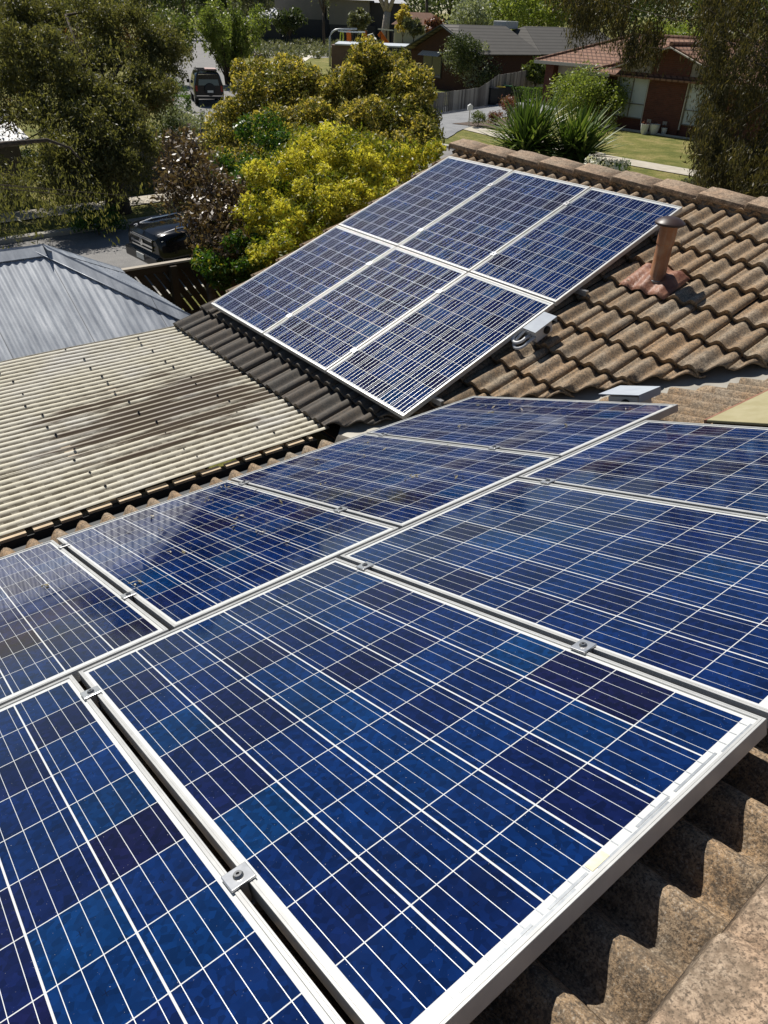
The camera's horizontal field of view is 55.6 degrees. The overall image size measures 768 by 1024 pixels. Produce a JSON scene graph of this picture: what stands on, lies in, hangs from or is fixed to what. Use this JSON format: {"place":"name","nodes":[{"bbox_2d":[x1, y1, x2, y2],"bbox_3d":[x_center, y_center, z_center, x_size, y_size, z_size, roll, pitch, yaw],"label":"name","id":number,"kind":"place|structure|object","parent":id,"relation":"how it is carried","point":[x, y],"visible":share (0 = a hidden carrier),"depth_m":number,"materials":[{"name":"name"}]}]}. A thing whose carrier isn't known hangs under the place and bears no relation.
{"place":"outdoors","nodes":[
{"label":"outdoors","id":0,"kind":"place"},
{"bbox_2d":[0,198,363,290],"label":"road","id":1,"kind":"structure","parent":0,"point":[95,246],"depth_m":19.98,"materials":[{"name":"asphalt"}]},
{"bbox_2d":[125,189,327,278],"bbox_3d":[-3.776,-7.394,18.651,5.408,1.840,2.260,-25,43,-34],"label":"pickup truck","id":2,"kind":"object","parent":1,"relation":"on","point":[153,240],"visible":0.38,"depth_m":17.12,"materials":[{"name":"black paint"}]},
{"bbox_2d":[166,30,452,182],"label":"road","id":3,"kind":"structure","parent":0,"point":[201,61],"depth_m":68.23,"materials":[{"name":"asphalt"}]},
{"bbox_2d":[186,67,223,104],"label":"four wheel drive","id":4,"kind":"structure","parent":3,"relation":"on","point":[205,83],"depth_m":47.32,"materials":[{"name":"black paint"}]},
{"bbox_2d":[198,79,218,85],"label":"rear window","id":5,"kind":"structure","parent":4,"relation":"in","point":[201,81],"depth_m":47.17,"materials":[{"name":"grey glass"}]},
{"bbox_2d":[0,10,766,467],"bbox_3d":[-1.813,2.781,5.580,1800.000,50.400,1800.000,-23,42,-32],"label":"ground","id":6,"kind":"structure","parent":0,"point":[664,150],"depth_m":34.44,"materials":[{"name":"green plant"}]},
{"bbox_2d":[0,114,30,201],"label":"white roofed house","id":7,"kind":"structure","parent":6,"relation":"on","point":[8,154],"depth_m":23.89,"materials":[{"name":"metal"}]},
{"bbox_2d":[20,147,48,167],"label":"dark shrub","id":8,"kind":"object","parent":6,"relation":"on","point":[25,152],"visible":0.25,"depth_m":28.75,"materials":[{"name":"green plant"}]},
{"bbox_2d":[0,156,147,248],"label":"bush","id":9,"kind":"object","parent":6,"relation":"on","point":[55,212],"visible":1,"depth_m":15.81,"materials":[{"name":"green plant"}]},
{"bbox_2d":[0,213,168,244],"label":"kerb","id":10,"kind":"structure","parent":6,"relation":"on","point":[51,233],"depth_m":20.72,"materials":[{"name":"concrete"}]},
{"bbox_2d":[64,201,130,234],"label":"bush","id":11,"kind":"object","parent":6,"relation":"on","point":[81,223],"visible":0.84,"depth_m":20.67,"materials":[{"name":"green plant"}]},
{"bbox_2d":[0,0,196,223],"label":"gum tree","id":12,"kind":"object","parent":6,"relation":"on","point":[104,117],"visible":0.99,"depth_m":21.00,"materials":[{"name":"green plant"}]},
{"bbox_2d":[0,189,201,222],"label":"footpath","id":13,"kind":"structure","parent":6,"relation":"on","point":[144,199],"depth_m":23.43,"materials":[{"name":"concrete"}]},
{"bbox_2d":[0,244,208,531],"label":"garage shed","id":14,"kind":"structure","parent":6,"relation":"on","point":[52,298],"depth_m":7.33,"materials":[{"name":"metal"}]},
{"bbox_2d":[102,0,181,15],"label":"leafy tree","id":15,"kind":"object","parent":6,"relation":"on","point":[172,3],"visible":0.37,"depth_m":117.22,"materials":[{"name":"green plant"}]},
{"bbox_2d":[48,136,253,199],"bbox_3d":[-7.637,-12.671,26.524,8.801,1.816,0.057,-23,42,-32],"label":"panel fence","id":16,"kind":"object","parent":6,"relation":"on","point":[155,171],"visible":0.02,"depth_m":26.11,"materials":[{"name":"grey"}]},
{"bbox_2d":[0,326,328,551],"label":"pergola","id":17,"kind":"object","parent":6,"relation":"on","point":[107,422],"visible":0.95,"depth_m":5.66,"materials":[{"name":"beige plastic"}]},
{"bbox_2d":[148,114,186,138],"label":"dark shrub","id":18,"kind":"object","parent":6,"relation":"on","point":[169,126],"visible":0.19,"depth_m":29.47,"materials":[{"name":"green plant"}]},
{"bbox_2d":[145,0,197,75],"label":"leafy tree","id":19,"kind":"object","parent":6,"relation":"on","point":[183,24],"visible":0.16,"depth_m":57.56,"materials":[{"name":"green plant"}]},
{"bbox_2d":[145,0,198,25],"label":"horizon tree","id":20,"kind":"object","parent":6,"relation":"on","point":[187,11],"visible":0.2,"depth_m":187.52,"materials":[{"name":"green plant"}]},
{"bbox_2d":[158,94,191,112],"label":"box hedge","id":21,"kind":"object","parent":6,"relation":"on","point":[187,100],"visible":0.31,"depth_m":44.74,"materials":[{"name":"green plant"}]},
{"bbox_2d":[146,103,215,136],"bbox_3d":[-8.521,-16.013,30.691,3.682,2.474,3.087,-23,42,-32],"label":"silver shrub","id":22,"kind":"object","parent":6,"relation":"on","point":[192,120],"visible":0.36,"depth_m":30.17,"materials":[{"name":"green plant"}]},
{"bbox_2d":[148,123,256,301],"bbox_3d":[-3.152,-5.074,12.721,1.565,2.789,3.582,-23,42,-32],"label":"bronze shrub","id":23,"kind":"object","parent":6,"relation":"on","point":[181,159],"visible":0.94,"depth_m":12.24,"materials":[{"name":"brown plant"}]},
{"bbox_2d":[121,241,296,314],"bbox_3d":[-1.654,-3.868,13.660,11.169,2.280,0.180,-23,42,-32],"label":"timber fence","id":24,"kind":"object","parent":6,"relation":"on","point":[174,273],"visible":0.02,"depth_m":11.99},
{"bbox_2d":[190,0,235,15],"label":"leafy tree","id":25,"kind":"object","parent":6,"relation":"on","point":[201,3],"visible":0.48,"depth_m":132.10,"materials":[{"name":"green plant"}]},
{"bbox_2d":[187,0,270,84],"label":"street tree","id":26,"kind":"object","parent":6,"relation":"on","point":[225,38],"visible":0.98,"depth_m":58.56,"materials":[{"name":"green plant"}]},
{"bbox_2d":[226,0,277,19],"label":"leafy tree","id":27,"kind":"object","parent":6,"relation":"on","point":[266,5],"visible":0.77,"depth_m":127.26,"materials":[{"name":"green plant"}]},
{"bbox_2d":[190,106,319,293],"bbox_3d":[-2.584,-5.087,13.644,2.284,4.048,5.390,5,34,5],"label":"green bush","id":28,"kind":"object","parent":6,"relation":"on","point":[216,270],"visible":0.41,"depth_m":13.19,"materials":[{"name":"green plant"}]},
{"bbox_2d":[246,8,282,42],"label":"verandah house","id":29,"kind":"structure","parent":6,"relation":"on","point":[272,33],"depth_m":129.96,"materials":[{"name":"grey"}]},
{"bbox_2d":[195,50,360,189],"bbox_3d":[-2.848,-8.704,18.262,3.838,4.732,5.540,-8,36,-15],"label":"olive bush","id":30,"kind":"object","parent":6,"relation":"on","point":[293,77],"visible":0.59,"depth_m":17.98,"materials":[{"name":"green plant"}]},
{"bbox_2d":[250,35,345,58],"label":"native grasses","id":31,"kind":"object","parent":6,"relation":"on","point":[317,48],"visible":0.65,"depth_m":103.92,"materials":[{"name":"green plant"}]},
{"bbox_2d":[228,119,446,274],"bbox_3d":[-1.104,-4.702,13.110,4.143,4.087,2.949,-23,42,-32],"label":"yellow bush","id":32,"kind":"object","parent":6,"relation":"on","point":[339,193],"visible":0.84,"depth_m":12.13,"materials":[{"name":"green plant"}]},
{"bbox_2d":[274,0,406,42],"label":"grey building","id":33,"kind":"structure","parent":6,"relation":"on","point":[312,13],"depth_m":134.45,"materials":[{"name":"grey"}]},
{"bbox_2d":[329,28,364,65],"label":"street lamp","id":34,"kind":"object","parent":6,"relation":"on","point":[339,29],"visible":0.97,"depth_m":80.10,"materials":[{"name":"grey"}]},
{"bbox_2d":[346,7,374,40],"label":"leafy tree","id":35,"kind":"object","parent":6,"relation":"on","point":[360,20],"visible":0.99,"depth_m":121.66,"materials":[{"name":"green plant"}]},
{"bbox_2d":[331,41,410,71],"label":"carport","id":36,"kind":"object","parent":6,"relation":"on","point":[339,49],"visible":0.21,"depth_m":74.16,"materials":[{"name":"white"}]},
{"bbox_2d":[313,33,446,182],"bbox_3d":[-0.097,-8.649,17.882,2.996,5.157,4.648,-5,35,-11],"label":"olive bush","id":37,"kind":"object","parent":6,"relation":"on","point":[378,91],"visible":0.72,"depth_m":17.05,"materials":[{"name":"green plant"}]},
{"bbox_2d":[0,139,767,1023],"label":"tiled house","id":38,"kind":"structure","parent":6,"relation":"on","point":[670,927],"depth_m":5.10,"materials":[{"name":"tile"}]},
{"bbox_2d":[98,704,108,716],"bbox_3d":[-0.092,0.276,2.675,4.074,0.042,0.034,-23,42,-32],"label":"mounting rail","id":39,"kind":"object","parent":38,"relation":"attached to","point":[104,713],"depth_m":2.15,"materials":[{"name":"metal"}]},
{"bbox_2d":[0,675,345,1023],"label":"solar panel","id":40,"kind":"object","parent":39,"relation":"on","point":[120,903],"visible":1,"depth_m":1.36,"materials":[{"name":"blue"}]},
{"bbox_2d":[78,558,766,1023],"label":"solar panel","id":41,"kind":"object","parent":39,"relation":"on","point":[398,802],"visible":0.95,"depth_m":1.55,"materials":[{"name":"blue"}]},
{"bbox_2d":[518,420,767,518],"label":"solar panel","id":42,"kind":"object","parent":39,"relation":"on","point":[718,467],"visible":0.84,"depth_m":3.17,"materials":[{"name":"blue"}]},
{"bbox_2d":[250,895,262,911],"bbox_3d":[0.496,0.428,1.897,4.074,0.042,0.034,-23,42,-32],"label":"mounting rail","id":43,"kind":"object","parent":38,"relation":"attached to","point":[256,905],"depth_m":1.38,"materials":[{"name":"metal"}]},
{"bbox_2d":[340,478,767,727],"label":"solar panel","id":44,"kind":"object","parent":43,"relation":"on","point":[674,593],"visible":0.82,"depth_m":2.31,"materials":[{"name":"blue"}]},
{"bbox_2d":[430,396,443,406],"bbox_3d":[-0.521,-1.521,6.453,0.034,0.042,3.089,-23,42,-32],"label":"mounting rail","id":45,"kind":"object","parent":38,"relation":"attached to","point":[436,400],"visible":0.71,"depth_m":5.49,"materials":[{"name":"metal"}]},
{"bbox_2d":[327,273,553,419],"bbox_3d":[0.453,-1.413,5.964,1.650,0.040,0.992,-38,48,-18],"label":"solar panel","id":46,"kind":"object","parent":45,"relation":"on","point":[411,363],"visible":0.98,"depth_m":5.91,"materials":[{"name":"blue"}]},
{"bbox_2d":[511,312,556,349],"bbox_3d":[1.108,-1.456,5.792,0.364,0.146,0.387,-38,48,-18],"label":"isolator box","id":47,"kind":"object","parent":38,"relation":"attached to","point":[539,327],"visible":0.98,"depth_m":5.69,"materials":[{"name":"grey"}]},
{"bbox_2d":[574,288,588,296],"bbox_3d":[0.707,-2.496,6.951,0.034,0.042,3.089,-23,42,-32],"label":"mounting rail","id":48,"kind":"object","parent":38,"relation":"attached to","point":[581,291],"visible":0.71,"depth_m":5.99,"materials":[{"name":"metal"}]},
{"bbox_2d":[339,156,512,246],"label":"solar panel","id":49,"kind":"object","parent":48,"relation":"on","point":[406,211],"visible":0.88,"depth_m":7.72,"materials":[{"name":"blue"}]},
{"bbox_2d":[599,385,660,402],"bbox_3d":[1.516,-0.679,4.491,0.221,0.146,0.288,-23,22,-32],"label":"isolator box","id":50,"kind":"object","parent":38,"relation":"attached to","point":[637,394],"visible":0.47,"depth_m":4.42,"materials":[{"name":"grey"}]},
{"bbox_2d":[619,216,689,299],"bbox_3d":[2.208,-2.011,5.854,0.336,0.697,0.430,-23,42,-32],"label":"vent pipe","id":51,"kind":"object","parent":38,"relation":"on","point":[659,277],"visible":0.94,"depth_m":5.81,"materials":[{"name":"metal"}]},
{"bbox_2d":[704,389,767,427],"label":"roof skylight","id":52,"kind":"object","parent":38,"relation":"on","point":[752,411],"visible":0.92,"depth_m":3.66},
{"bbox_3d":[-0.826,-0.087,4.150,4.124,0.042,0.034,-23,42,-32],"label":"rail","id":53,"kind":"object","parent":38,"relation":"attached to","visible":0},
{"bbox_2d":[0,540,168,705],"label":"solar panel","id":54,"kind":"object","parent":53,"relation":"on","point":[74,616],"visible":0.92,"depth_m":2.70,"materials":[{"name":"glass"}]},
{"bbox_2d":[57,480,398,630],"bbox_3d":[-0.831,0.120,3.390,1.028,0.055,1.650,-23,22,-32],"label":"solar panel","id":55,"kind":"object","parent":53,"relation":"on","point":[220,562],"visible":0.86,"depth_m":3.19,"materials":[{"name":"blue"}]},
{"bbox_2d":[41,403,625,586],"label":"leaf litter","id":56,"kind":"object","parent":55,"relation":"on","point":[289,484],"visible":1,"depth_m":3.83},
{"bbox_2d":[231,433,558,528],"bbox_3d":[-0.039,-0.213,3.924,1.028,0.055,1.650,-23,22,-32],"label":"solar panel","id":57,"kind":"object","parent":53,"relation":"on","point":[376,482],"visible":0.77,"depth_m":3.76,"materials":[{"name":"blue"}]},
{"bbox_3d":[-0.228,0.068,3.360,4.124,0.042,0.034,-23,42,-32],"label":"rail","id":58,"kind":"object","parent":38,"relation":"attached to","visible":0},
{"bbox_2d":[367,396,677,457],"bbox_3d":[0.752,-0.547,4.459,1.028,0.055,1.650,-23,22,-32],"label":"solar panel","id":59,"kind":"object","parent":58,"relation":"on","point":[535,426],"visible":0.86,"depth_m":4.30,"materials":[{"name":"blue"}]},
{"bbox_3d":[1.441,-3.114,7.282,0.034,0.042,3.014,-23,42,-32],"label":"rail","id":60,"kind":"object","parent":38,"relation":"attached to","visible":0},
{"bbox_2d":[399,170,589,272],"bbox_3d":[1.080,-2.861,7.098,1.650,0.054,1.028,-38,48,-18],"label":"solar panel","id":61,"kind":"object","parent":60,"relation":"on","point":[468,236],"visible":0.9,"depth_m":7.07,"materials":[{"name":"blue"}]},
{"bbox_2d":[470,187,682,305],"bbox_3d":[1.700,-2.402,6.470,1.650,0.040,0.992,-38,48,-18],"label":"solar panel","id":62,"kind":"object","parent":60,"relation":"on","point":[556,258],"visible":0.98,"depth_m":6.42,"materials":[{"name":"blue"}]},
{"bbox_2d":[379,0,394,41],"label":"pale gum","id":63,"kind":"object","parent":6,"relation":"on","point":[386,6],"visible":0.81,"depth_m":115.88,"materials":[{"name":"beige plant"}]},
{"bbox_2d":[394,2,411,43],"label":"leafy tree","id":64,"kind":"object","parent":6,"relation":"on","point":[403,11],"visible":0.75,"depth_m":118.28,"materials":[{"name":"yellow plant"}]},
{"bbox_2d":[401,16,425,40],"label":"leafy tree","id":65,"kind":"object","parent":6,"relation":"on","point":[414,27],"visible":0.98,"depth_m":116.64,"materials":[{"name":"green plant"}]},
{"bbox_2d":[392,12,443,43],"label":"cream house","id":66,"kind":"structure","parent":6,"relation":"on","point":[408,39],"depth_m":130.31,"materials":[{"name":"beige"}]},
{"bbox_2d":[404,0,452,23],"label":"horizon tree","id":67,"kind":"object","parent":6,"relation":"on","point":[415,4],"visible":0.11,"depth_m":193.22,"materials":[{"name":"green plant"}]},
{"bbox_2d":[424,14,444,32],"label":"leafy tree","id":68,"kind":"object","parent":6,"relation":"on","point":[435,21],"visible":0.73,"depth_m":116.46,"materials":[{"name":"red plant"}]},
{"bbox_2d":[413,0,492,23],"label":"horizon tree","id":69,"kind":"object","parent":6,"relation":"on","point":[447,7],"visible":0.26,"depth_m":211.12,"materials":[{"name":"green plant"}]},
{"bbox_2d":[438,30,501,88],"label":"round shrub","id":70,"kind":"object","parent":6,"relation":"on","point":[461,52],"visible":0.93,"depth_m":55.51,"materials":[{"name":"green plant"}]},
{"bbox_2d":[443,0,499,24],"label":"leafy tree","id":71,"kind":"object","parent":6,"relation":"on","point":[473,11],"visible":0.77,"depth_m":82.73,"materials":[{"name":"green plant"}]},
{"bbox_2d":[453,119,510,128],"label":"garden bed","id":72,"kind":"object","parent":6,"relation":"on","point":[471,124],"visible":0.4,"depth_m":41.94,"materials":[{"name":"brown soil"}]},
{"bbox_2d":[469,109,487,126],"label":"bush","id":73,"kind":"object","parent":72,"relation":"on","point":[478,115],"visible":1,"depth_m":41.02,"materials":[{"name":"green plant"}]},
{"bbox_2d":[486,110,504,124],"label":"bush","id":74,"kind":"object","parent":72,"relation":"on","point":[499,114],"visible":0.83,"depth_m":41.44,"materials":[{"name":"red plant"}]},
{"bbox_2d":[498,94,517,121],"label":"red bush","id":75,"kind":"object","parent":72,"relation":"on","point":[511,98],"visible":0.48,"depth_m":42.19,"materials":[{"name":"brown plant"}]},
{"bbox_2d":[430,70,542,111],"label":"paling fence","id":76,"kind":"object","parent":6,"relation":"on","point":[463,99],"visible":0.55,"depth_m":49.13,"materials":[{"name":"grey wood"}]},
{"bbox_2d":[468,0,539,29],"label":"leafy tree","id":77,"kind":"object","parent":6,"relation":"on","point":[506,5],"visible":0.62,"depth_m":87.86,"materials":[{"name":"green plant"}]},
{"bbox_2d":[404,21,610,90],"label":"brick house","id":78,"kind":"structure","parent":6,"relation":"on","point":[515,49],"depth_m":59.05,"materials":[{"name":"tile"}]},
{"bbox_2d":[423,54,442,78],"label":"window","id":79,"kind":"structure","parent":78,"relation":"in","point":[435,62],"depth_m":59.77,"materials":[{"name":"black"}]},
{"bbox_2d":[510,85,523,101],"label":"box hedge","id":80,"kind":"object","parent":6,"relation":"on","point":[519,88],"visible":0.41,"depth_m":52.43,"materials":[{"name":"green plant"}]},
{"bbox_2d":[472,84,583,156],"bbox_3d":[6.109,-15.975,30.395,5.099,3.588,4.616,3,34,1],"label":"yucca","id":81,"kind":"object","parent":6,"relation":"on","point":[527,120],"visible":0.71,"depth_m":29.89,"materials":[{"name":"green plant"}]},
{"bbox_2d":[523,87,542,102],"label":"box hedge","id":82,"kind":"object","parent":6,"relation":"on","point":[534,92],"visible":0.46,"depth_m":51.54,"materials":[{"name":"green plant"}]},
{"bbox_2d":[521,56,545,90],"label":"leafy tree","id":83,"kind":"object","parent":6,"relation":"on","point":[536,72],"visible":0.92,"depth_m":54.70,"materials":[{"name":"green plant"}]},
{"bbox_2d":[507,0,574,26],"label":"leafy tree","id":84,"kind":"object","parent":6,"relation":"on","point":[542,13],"visible":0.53,"depth_m":89.74,"materials":[{"name":"green plant"}]},
{"bbox_2d":[544,56,607,117],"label":"lime bush","id":85,"kind":"object","parent":6,"relation":"on","point":[568,86],"visible":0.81,"depth_m":41.45,"materials":[{"name":"green plant"}]},
{"bbox_2d":[525,93,631,163],"bbox_3d":[7.773,-15.428,29.847,4.313,3.193,3.780,1,34,-2],"label":"yucca","id":86,"kind":"object","parent":6,"relation":"on","point":[582,149],"visible":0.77,"depth_m":29.57,"materials":[{"name":"green plant"}]},
{"bbox_2d":[464,126,700,176],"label":"footpath","id":87,"kind":"structure","parent":6,"relation":"on","point":[662,167],"depth_m":31.83,"materials":[{"name":"concrete"}]},
{"bbox_2d":[574,67,633,122],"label":"lime bush","id":88,"kind":"object","parent":6,"relation":"on","point":[612,101],"visible":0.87,"depth_m":40.75,"materials":[{"name":"green plant"}]},
{"bbox_2d":[584,153,630,170],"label":"blossom bush","id":89,"kind":"object","parent":6,"relation":"on","point":[620,165],"visible":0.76,"depth_m":26.78,"materials":[{"name":"green plant"}]},
{"bbox_2d":[590,0,665,35],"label":"leafy tree","id":90,"kind":"object","parent":6,"relation":"on","point":[634,12],"visible":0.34,"depth_m":93.66,"materials":[{"name":"green plant"}]},
{"bbox_2d":[599,0,694,32],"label":"horizon tree","id":91,"kind":"object","parent":6,"relation":"on","point":[646,20],"visible":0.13,"depth_m":207.32,"materials":[{"name":"green plant"}]},
{"bbox_2d":[534,34,767,146],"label":"brick house","id":92,"kind":"structure","parent":6,"relation":"on","point":[654,97],"depth_m":39.74,"materials":[{"name":"brick"}]},
{"bbox_2d":[611,77,649,124],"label":"window","id":93,"kind":"structure","parent":92,"relation":"in","point":[639,88],"depth_m":40.53,"materials":[{"name":"glass"}]},
{"bbox_2d":[678,83,722,129],"bbox_3d":[16.509,-21.025,37.888,0.122,2.290,2.070,-23,42,-32],"label":"window","id":94,"kind":"structure","parent":92,"relation":"in","point":[684,114],"depth_m":38.30,"materials":[{"name":"glass"}]},
{"bbox_2d":[542,0,767,197],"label":"weeping tree","id":95,"kind":"object","parent":6,"relation":"on","point":[715,163],"visible":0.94,"depth_m":23.41,"materials":[{"name":"green plant"}]},
{"bbox_2d":[642,17,702,35],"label":"leafy tree","id":96,"kind":"object","parent":6,"relation":"on","point":[684,31],"visible":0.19,"depth_m":68.31,"materials":[{"name":"green plant"}]},
{"bbox_2d":[640,0,713,31],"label":"horizon tree","id":97,"kind":"object","parent":6,"relation":"on","point":[689,14],"visible":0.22,"depth_m":198.53,"materials":[{"name":"green plant"}]},
{"bbox_2d":[681,0,767,32],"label":"leafy tree","id":98,"kind":"object","parent":6,"relation":"on","point":[694,4],"visible":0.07,"depth_m":87.85,"materials":[{"name":"green plant"}]},
{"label":"mulch bed","id":99,"kind":"structure","parent":6,"relation":"on","visible":0},
{"bbox_2d":[270,5,307,40],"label":"leafy tree","id":100,"kind":"object","parent":99,"relation":"on","point":[289,21],"visible":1,"depth_m":118.80,"materials":[{"name":"green plant"}]},
{"bbox_2d":[311,0,336,44],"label":"leafy tree","id":101,"kind":"object","parent":99,"relation":"on","point":[324,4],"visible":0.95,"depth_m":119.84,"materials":[{"name":"grey plant"}]},
{"bbox_2d":[340,28,392,42],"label":"play frame","id":102,"kind":"object","parent":99,"relation":"on","point":[380,34],"visible":0.48,"depth_m":111.36,"materials":[{"name":"orange"}]},
{"bbox_2d":[148,0,693,17],"label":"sky","id":103,"kind":"structure","parent":0,"point":[444,11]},
{"bbox_2d":[437,98,565,137],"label":"driveway","id":104,"kind":"structure","parent":0,"point":[450,118],"depth_m":44.97,"materials":[{"name":"concrete"}]},
{"bbox_2d":[489,87,498,104],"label":"wheelie bin","id":105,"kind":"object","parent":104,"relation":"on","point":[493,95],"visible":0.69,"depth_m":50.24,"materials":[{"name":"grey"}]},
{"bbox_3d":[0.218,-2.108,6.753,0.034,0.042,3.089,-23,42,-32],"label":"rail","id":106,"kind":"object","parent":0,"visible":0},
{"bbox_2d":[211,225,395,336],"bbox_3d":[-0.795,-2.336,7.234,1.650,0.054,1.028,-38,48,-18],"label":"solar panel","id":107,"kind":"object","parent":106,"relation":"on","point":[272,296],"visible":0.9,"depth_m":7.21,"materials":[{"name":"blue"}]},
{"bbox_2d":[263,247,466,373],"bbox_3d":[-0.166,-1.872,6.592,1.650,0.054,1.028,-38,48,-18],"label":"solar panel","id":108,"kind":"object","parent":106,"relation":"on","point":[325,332],"visible":0.86,"depth_m":6.56,"materials":[{"name":"blue"}]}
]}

